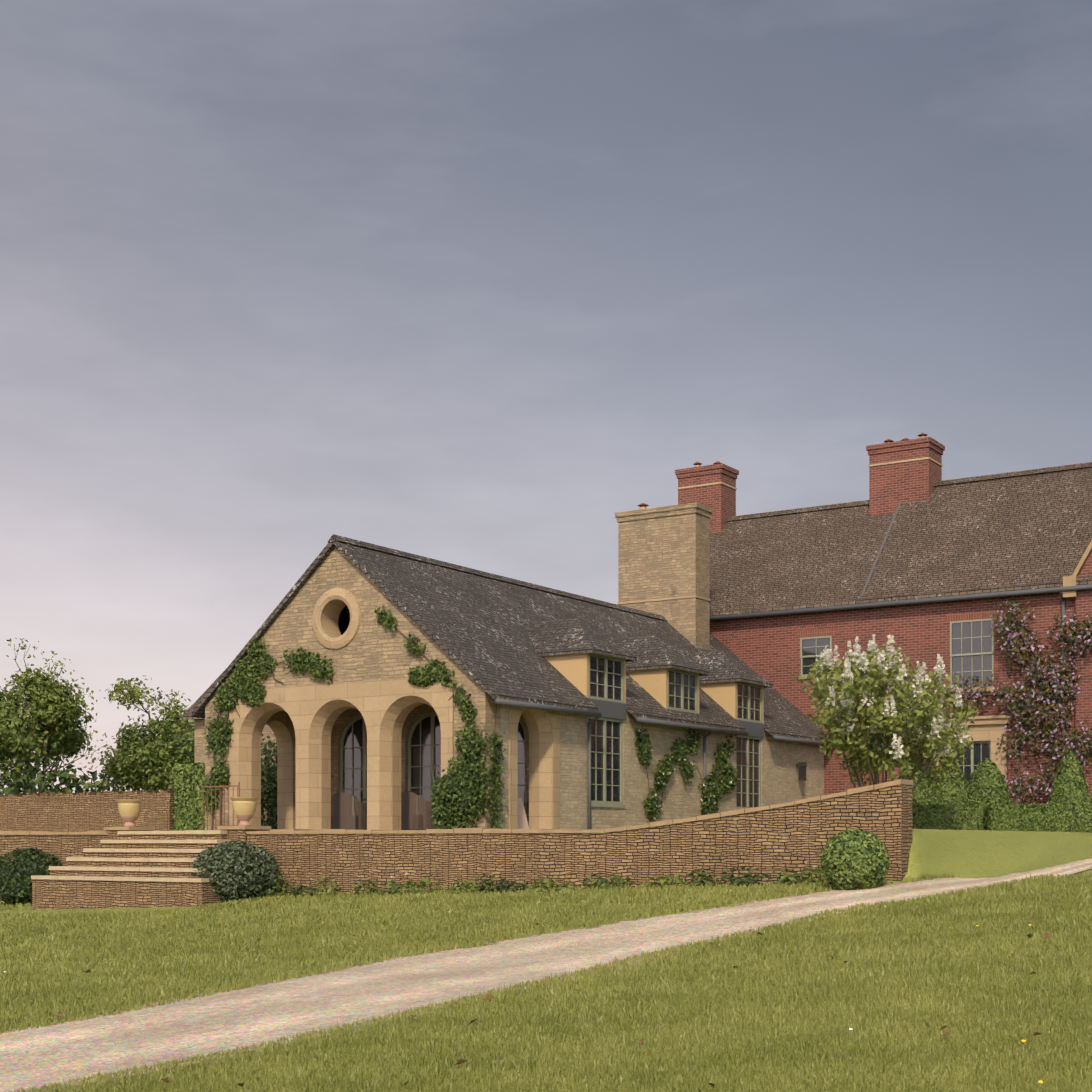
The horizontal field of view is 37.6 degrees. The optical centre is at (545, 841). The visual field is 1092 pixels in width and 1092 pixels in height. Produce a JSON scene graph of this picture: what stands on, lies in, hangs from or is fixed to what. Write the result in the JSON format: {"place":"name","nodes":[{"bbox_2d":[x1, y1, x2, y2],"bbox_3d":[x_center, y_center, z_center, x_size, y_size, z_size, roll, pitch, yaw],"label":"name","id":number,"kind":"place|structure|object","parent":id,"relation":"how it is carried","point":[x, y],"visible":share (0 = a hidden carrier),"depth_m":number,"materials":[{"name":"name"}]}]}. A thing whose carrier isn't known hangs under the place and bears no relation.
{"place":"outdoors","nodes":[
{"label":"outdoors","id":0,"kind":"place"},
{"bbox_2d":[202,637,333,829],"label":"climbing ivy","id":1,"kind":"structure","parent":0,"point":[243,684],"depth_m":36.15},
{"bbox_2d":[266,710,295,828],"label":"loggia wall","id":2,"kind":"structure","parent":0,"point":[280,724],"depth_m":38.87,"materials":[{"name":"beige stone"}]},
{"bbox_2d":[363,799,366,829],"bbox_3d":[-3.840,-0.593,36.197,0.600,0.743,0.600,0,0,33],"label":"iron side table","id":3,"kind":"object","parent":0,"point":[365,811],"visible":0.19,"depth_m":36.10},
{"bbox_2d":[374,605,479,827],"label":"climbing ivy","id":4,"kind":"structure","parent":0,"point":[430,673],"depth_m":33.34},
{"bbox_2d":[331,704,528,824],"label":"loggia back wall","id":5,"kind":"structure","parent":0,"point":[347,716],"depth_m":38.06,"materials":[{"name":"beige stone"}]},
{"bbox_2d":[340,712,524,807],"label":"loggia window frames","id":6,"kind":"structure","parent":5,"relation":"in","point":[414,726],"depth_m":38.09,"materials":[{"name":"metal"}]},
{"bbox_2d":[344,716,524,808],"bbox_3d":[-2.704,-1.655,37.768,5.440,2.820,0.010,0,0,33],"label":"loggia window glass","id":7,"kind":"object","parent":6,"relation":"in","point":[415,755],"depth_m":37.96,"materials":[{"name":"grey glass"}]},
{"bbox_2d":[0,779,912,900],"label":"terrace retaining wall","id":8,"kind":"structure","parent":0,"point":[775,840],"depth_m":27.93,"materials":[{"name":"brown stone"}]},
{"bbox_2d":[328,534,666,620],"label":"roof ridge","id":9,"kind":"structure","parent":0,"point":[422,558],"depth_m":39.47,"materials":[{"name":"grey tile"}]},
{"bbox_2d":[0,829,1091,1091],"bbox_3d":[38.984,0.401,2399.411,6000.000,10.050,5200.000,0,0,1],"label":"lawn","id":10,"kind":"structure","parent":0,"point":[970,853],"depth_m":26.10,"materials":[{"name":"green plant"}]},
{"bbox_2d":[0,847,62,904],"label":"shrub","id":11,"kind":"object","parent":10,"relation":"on","point":[28,852],"depth_m":34.38,"materials":[{"name":"green plant"}]},
{"bbox_2d":[0,665,97,792],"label":"tree","id":12,"kind":"object","parent":10,"relation":"on","point":[64,713],"depth_m":67.56,"materials":[{"name":"green plant"}]},
{"bbox_2d":[3,638,111,793],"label":"tree","id":13,"kind":"object","parent":10,"relation":"on","point":[40,671],"depth_m":80.91,"materials":[{"name":"green plant"}]},
{"bbox_2d":[0,756,173,794],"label":"hedgerow shrubs","id":14,"kind":"object","parent":10,"relation":"on","point":[66,778],"visible":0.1,"depth_m":60.65,"materials":[{"name":"green plant"}]},
{"bbox_2d":[104,827,154,839],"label":"urn pier","id":15,"kind":"structure","parent":10,"relation":"on","point":[111,833],"depth_m":34.23,"materials":[{"name":"stone"}]},
{"bbox_2d":[116,799,142,826],"bbox_3d":[-8.945,-0.607,34.453,0.584,0.585,0.590,0,0,33],"label":"urn","id":16,"kind":"object","parent":15,"relation":"on","point":[129,810],"visible":0.98,"depth_m":34.28,"materials":[{"name":"ceramic"}]},
{"bbox_2d":[31,830,230,909],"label":"terrace steps","id":17,"kind":"structure","parent":10,"relation":"on","point":[136,869],"depth_m":32.23,"materials":[{"name":"beige stone"}]},
{"bbox_2d":[89,675,193,790],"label":"tree","id":18,"kind":"object","parent":10,"relation":"on","point":[174,713],"depth_m":77.65,"materials":[{"name":"green plant"}]},
{"bbox_2d":[99,714,193,791],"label":"tree","id":19,"kind":"object","parent":10,"relation":"on","point":[141,751],"depth_m":72.69,"materials":[{"name":"green plant"}]},
{"bbox_2d":[172,762,204,830],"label":"hedge","id":20,"kind":"object","parent":10,"relation":"on","point":[189,791],"depth_m":41.52,"materials":[{"name":"green plant"}]},
{"bbox_2d":[191,841,279,901],"bbox_3d":[-6.082,0.634,31.398,1.762,1.308,1.770,0,0,1],"label":"sage shrub","id":21,"kind":"object","parent":10,"relation":"on","point":[260,853],"depth_m":30.87,"materials":[{"name":"green plant"}]},
{"bbox_2d":[194,718,276,826],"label":"cross range walls","id":22,"kind":"structure","parent":10,"relation":"on","point":[199,740],"depth_m":45.27,"materials":[{"name":"beige stone"}]},
{"bbox_2d":[183,668,226,719],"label":"roof verge","id":23,"kind":"structure","parent":22,"relation":"on","point":[187,714],"depth_m":45.45,"materials":[{"name":"grey stone"}]},
{"bbox_2d":[218,826,270,842],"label":"urn pier","id":24,"kind":"structure","parent":10,"relation":"on","point":[236,833],"depth_m":32.35,"materials":[{"name":"stone"}]},
{"bbox_2d":[230,797,258,825],"bbox_3d":[-6.139,-0.607,32.659,0.584,0.585,0.590,0,0,33],"label":"urn","id":25,"kind":"object","parent":24,"relation":"on","point":[244,809],"visible":0.88,"depth_m":32.49,"materials":[{"name":"ceramic"}]},
{"bbox_2d":[261,734,276,830],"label":"shrubbery foliage","id":26,"kind":"object","parent":10,"relation":"on","point":[269,775],"visible":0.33,"depth_m":41.13,"materials":[{"name":"green plant"}]},
{"bbox_2d":[205,546,500,829],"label":"gable wall","id":27,"kind":"structure","parent":10,"relation":"on","point":[373,650],"depth_m":34.81,"materials":[{"name":"beige stone"}]},
{"bbox_2d":[312,588,360,649],"bbox_3d":[-4.547,-4.845,34.878,1.350,1.350,0.185,0,0,33],"label":"round window surround","id":28,"kind":"object","parent":27,"relation":"attached to","point":[349,599],"visible":1,"depth_m":34.78,"materials":[{"name":"stone"}]},
{"bbox_2d":[229,675,453,829],"bbox_3d":[-4.562,-1.385,34.855,6.270,4.120,0.040,0,0,33],"label":"loggia arcade ashlar","id":29,"kind":"object","parent":27,"relation":"attached to","point":[372,701],"visible":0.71,"depth_m":34.58,"materials":[{"name":"beige stone"}]},
{"bbox_2d":[192,538,828,740],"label":"wing roof","id":30,"kind":"structure","parent":27,"relation":"on","point":[472,625],"depth_m":36.52,"materials":[{"name":"grey tile"}]},
{"bbox_2d":[543,653,763,723],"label":"wing dormer cheeks","id":31,"kind":"object","parent":30,"relation":"on","point":[573,669],"visible":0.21,"depth_m":39.35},
{"bbox_2d":[524,618,772,687],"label":"dormer roofs","id":32,"kind":"structure","parent":31,"relation":"on","point":[563,636],"depth_m":39.48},
{"bbox_2d":[615,502,712,649],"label":"chimney stone","id":33,"kind":"object","parent":30,"relation":"on","point":[664,561],"visible":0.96,"depth_m":47.33,"materials":[{"name":"stone"}]},
{"bbox_2d":[4,919,1057,1087],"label":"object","id":34,"kind":"object","parent":10,"relation":"on","point":[461,1061],"visible":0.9,"depth_m":13.13,"materials":[{"name":"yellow plant"}]},
{"bbox_2d":[0,873,1091,1091],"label":"lawn","id":35,"kind":"structure","parent":10,"relation":"on","point":[988,996],"depth_m":14.14,"materials":[{"name":"green plant"}]},
{"bbox_2d":[0,859,1091,1091],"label":"driveway gravel","id":36,"kind":"structure","parent":10,"relation":"on","point":[256,1015],"depth_m":15.89,"materials":[{"name":"beige gravel"}]},
{"bbox_2d":[265,861,826,896],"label":"ground cover plants","id":37,"kind":"object","parent":10,"relation":"on","point":[782,878],"visible":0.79,"depth_m":27.78,"materials":[{"name":"green plant"}]},
{"bbox_2d":[819,829,889,889],"bbox_3d":[4.640,0.302,24.109,1.047,1.000,1.036,0,0,1],"label":"box ball","id":38,"kind":"object","parent":10,"relation":"on","point":[863,839],"depth_m":23.77,"materials":[{"name":"green plant"}]},
{"bbox_2d":[796,634,978,790],"bbox_3d":[7.395,-2.400,35.706,3.979,4.453,5.523,0,0,33],"label":"lilac shrub","id":39,"kind":"object","parent":10,"relation":"on","point":[882,710],"depth_m":34.88,"materials":[{"name":"green plant"}]},
{"bbox_2d":[710,592,1075,803],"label":"brick house walls","id":40,"kind":"structure","parent":10,"relation":"on","point":[767,648],"depth_m":46.35,"materials":[{"name":"red brick"}]},
{"bbox_2d":[675,461,738,532],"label":"chimney","id":41,"kind":"object","parent":40,"relation":"attached to","point":[713,486],"visible":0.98,"depth_m":53.13,"materials":[{"name":"brick"}]},
{"bbox_2d":[800,618,993,772],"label":"window frames","id":42,"kind":"structure","parent":40,"relation":"in","point":[972,765],"depth_m":45.27,"materials":[{"name":"beige wood"}]},
{"bbox_2d":[802,620,991,784],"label":"window panes","id":43,"kind":"structure","parent":42,"relation":"in","point":[966,646],"depth_m":45.30,"materials":[{"name":"glass"}]},
{"bbox_2d":[797,610,997,637],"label":"window lintels","id":44,"kind":"object","parent":40,"relation":"attached to","point":[974,615],"visible":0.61,"depth_m":45.48,"materials":[{"name":"red brick"}]},
{"bbox_2d":[710,504,1091,615],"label":"house roof","id":45,"kind":"structure","parent":40,"relation":"on","point":[813,559],"depth_m":49.59,"materials":[{"name":"brown tile"}]},
{"bbox_2d":[861,503,900,595],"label":"roof valley flashing","id":46,"kind":"object","parent":45,"relation":"attached to","point":[881,547],"visible":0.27,"depth_m":48.07,"materials":[{"name":"grey metal"}]},
{"bbox_2d":[710,584,1091,756],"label":"gutter downpipe","id":47,"kind":"object","parent":40,"relation":"attached to","point":[1061,590],"visible":0.67,"depth_m":45.50,"materials":[{"name":"grey metal"}]},
{"bbox_2d":[866,433,944,515],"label":"chimney","id":48,"kind":"object","parent":40,"relation":"on","point":[905,470],"visible":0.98,"depth_m":49.47,"materials":[{"name":"red brick"}]},
{"bbox_2d":[798,674,1012,783],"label":"house stone dressings","id":49,"kind":"structure","parent":40,"relation":"attached to","point":[986,728],"depth_m":44.79,"materials":[{"name":"beige stone"}]},
{"bbox_2d":[860,466,1091,600],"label":"house roof","id":50,"kind":"structure","parent":40,"relation":"on","point":[1014,531],"depth_m":46.48,"materials":[{"name":"brown tile"}]},
{"bbox_2d":[897,762,938,805],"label":"topiary","id":51,"kind":"object","parent":10,"relation":"on","point":[920,799],"depth_m":40.15,"materials":[{"name":"green plant"}]},
{"bbox_2d":[913,804,982,829],"bbox_3d":[9.428,-0.393,38.178,1.777,0.972,0.727,0,0,1],"label":"box hedge","id":52,"kind":"object","parent":10,"relation":"on","point":[964,818],"depth_m":37.87,"materials":[{"name":"green plant"}]},
{"bbox_2d":[931,763,969,805],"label":"topiary","id":53,"kind":"object","parent":10,"relation":"on","point":[951,791],"depth_m":40.35,"materials":[{"name":"green plant"}]},
{"bbox_2d":[966,758,1010,827],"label":"topiary","id":54,"kind":"object","parent":10,"relation":"on","point":[998,773],"depth_m":40.20,"materials":[{"name":"green plant"}]},
{"bbox_2d":[906,597,1091,803],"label":"climbing wisteria","id":55,"kind":"object","parent":10,"relation":"on","point":[1055,683],"depth_m":43.82,"materials":[{"name":"purple plant"}]},
{"bbox_2d":[982,804,1091,831],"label":"box hedge","id":56,"kind":"object","parent":10,"relation":"on","point":[988,813],"depth_m":37.83,"materials":[{"name":"green plant"}]},
{"bbox_2d":[1048,750,1091,804],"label":"topiary","id":57,"kind":"object","parent":10,"relation":"on","point":[1079,778],"depth_m":40.25,"materials":[{"name":"green plant"}]},
{"bbox_2d":[0,0,1091,794],"label":"sky","id":58,"kind":"structure","parent":0,"point":[466,283],"materials":[{"name":"grey"}]},
{"bbox_2d":[501,705,823,829],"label":"wing side wall","id":59,"kind":"structure","parent":0,"point":[780,781],"depth_m":37.96,"materials":[{"name":"beige stone"}]},
{"bbox_2d":[509,706,559,828],"bbox_3d":[-0.236,-1.274,34.283,0.035,3.900,1.960,0,0,33],"label":"arch surround","id":60,"kind":"object","parent":59,"relation":"attached to","point":[515,712],"visible":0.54,"depth_m":33.68,"materials":[{"name":"stone"}]},
{"bbox_2d":[494,698,834,829],"bbox_3d":[3.740,-1.415,40.121,0.380,2.980,17.980,0,0,33],"label":"gutter and downpipes","id":61,"kind":"object","parent":59,"relation":"attached to","point":[597,715],"visible":0.79,"depth_m":36.05,"materials":[{"name":"grey metal"}]},
{"bbox_2d":[587,653,761,809],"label":"wing window frames","id":62,"kind":"structure","parent":59,"relation":"in","point":[610,804],"depth_m":37.48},
{"bbox_2d":[589,656,759,806],"bbox_3d":[3.389,-2.559,40.060,0.045,3.350,9.160,0,0,33],"label":"window glass","id":63,"kind":"object","parent":62,"relation":"in","point":[616,725],"depth_m":37.43,"materials":[{"name":"glass"}]},
{"bbox_2d":[588,698,763,737],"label":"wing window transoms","id":64,"kind":"object","parent":59,"relation":"attached to","point":[612,710],"visible":0.61,"depth_m":37.26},
{"bbox_2d":[633,726,737,821],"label":"climbing roses","id":65,"kind":"structure","parent":59,"relation":"attached to","point":[719,782],"depth_m":40.08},
{"bbox_2d":[796,762,806,780],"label":"wall lantern","id":66,"kind":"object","parent":59,"relation":"attached to","point":[802,770],"depth_m":45.74,"materials":[{"name":"metal"}]},
{"bbox_2d":[726,462,1091,520],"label":"roof ridge","id":67,"kind":"structure","parent":0,"point":[999,475],"depth_m":49.15,"materials":[{"name":"brown tile"}]},
{"bbox_2d":[1076,552,1091,798],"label":"brick wall","id":68,"kind":"structure","parent":0,"point":[1084,695],"depth_m":43.35,"materials":[{"name":"red brick"}]},
{"bbox_2d":[1063,540,1091,598],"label":"gable coping","id":69,"kind":"object","parent":68,"relation":"on","point":[1069,580],"visible":0.53,"depth_m":43.38,"materials":[{"name":"beige stone"}]},
{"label":"terrace paving","id":70,"kind":"structure","parent":0,"visible":0},
{"bbox_2d":[0,790,174,831],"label":"garden wall","id":71,"kind":"structure","parent":70,"relation":"on","point":[79,812],"depth_m":43.64,"materials":[{"name":"stone"}]},
{"bbox_2d":[201,782,239,829],"bbox_3d":[-7.211,-0.764,35.505,1.168,1.080,0.031,0,0,33],"label":"iron railing","id":72,"kind":"object","parent":70,"relation":"on","point":[238,795],"visible":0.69,"depth_m":35.51,"materials":[{"name":"brown metal"}]},
{"bbox_2d":[430,720,490,828],"bbox_3d":[-1.821,-1.182,32.885,1.532,2.687,0.434,0,0,33],"label":"climber shrub","id":73,"kind":"object","parent":70,"relation":"on","point":[458,791],"depth_m":32.75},
{"bbox_2d":[487,704,507,828],"bbox_3d":[-0.998,-1.449,32.862,0.305,2.754,0.500,0,0,33],"label":"climbing ivy","id":74,"kind":"object","parent":70,"relation":"on","point":[496,797],"depth_m":32.83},
{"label":"loggia floor","id":75,"kind":"structure","parent":0,"visible":0},
{"bbox_2d":[331,792,366,829],"bbox_3d":[-4.531,-0.671,36.881,0.860,0.894,0.752,0,0,23],"label":"wicker armchair","id":76,"kind":"object","parent":75,"relation":"on","point":[347,811],"visible":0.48,"depth_m":36.54,"materials":[{"name":"brown wicker"}]},
{"bbox_2d":[401,791,439,829],"bbox_3d":[-2.845,-0.671,35.803,0.860,0.894,0.752,0,0,43],"label":"wicker armchair","id":77,"kind":"object","parent":75,"relation":"on","point":[416,812],"visible":0.67,"depth_m":35.44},
{"bbox_2d":[518,798,528,828],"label":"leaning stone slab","id":78,"kind":"structure","parent":75,"relation":"on","point":[522,821],"depth_m":34.66,"materials":[{"name":"beige stone"}]}
]}

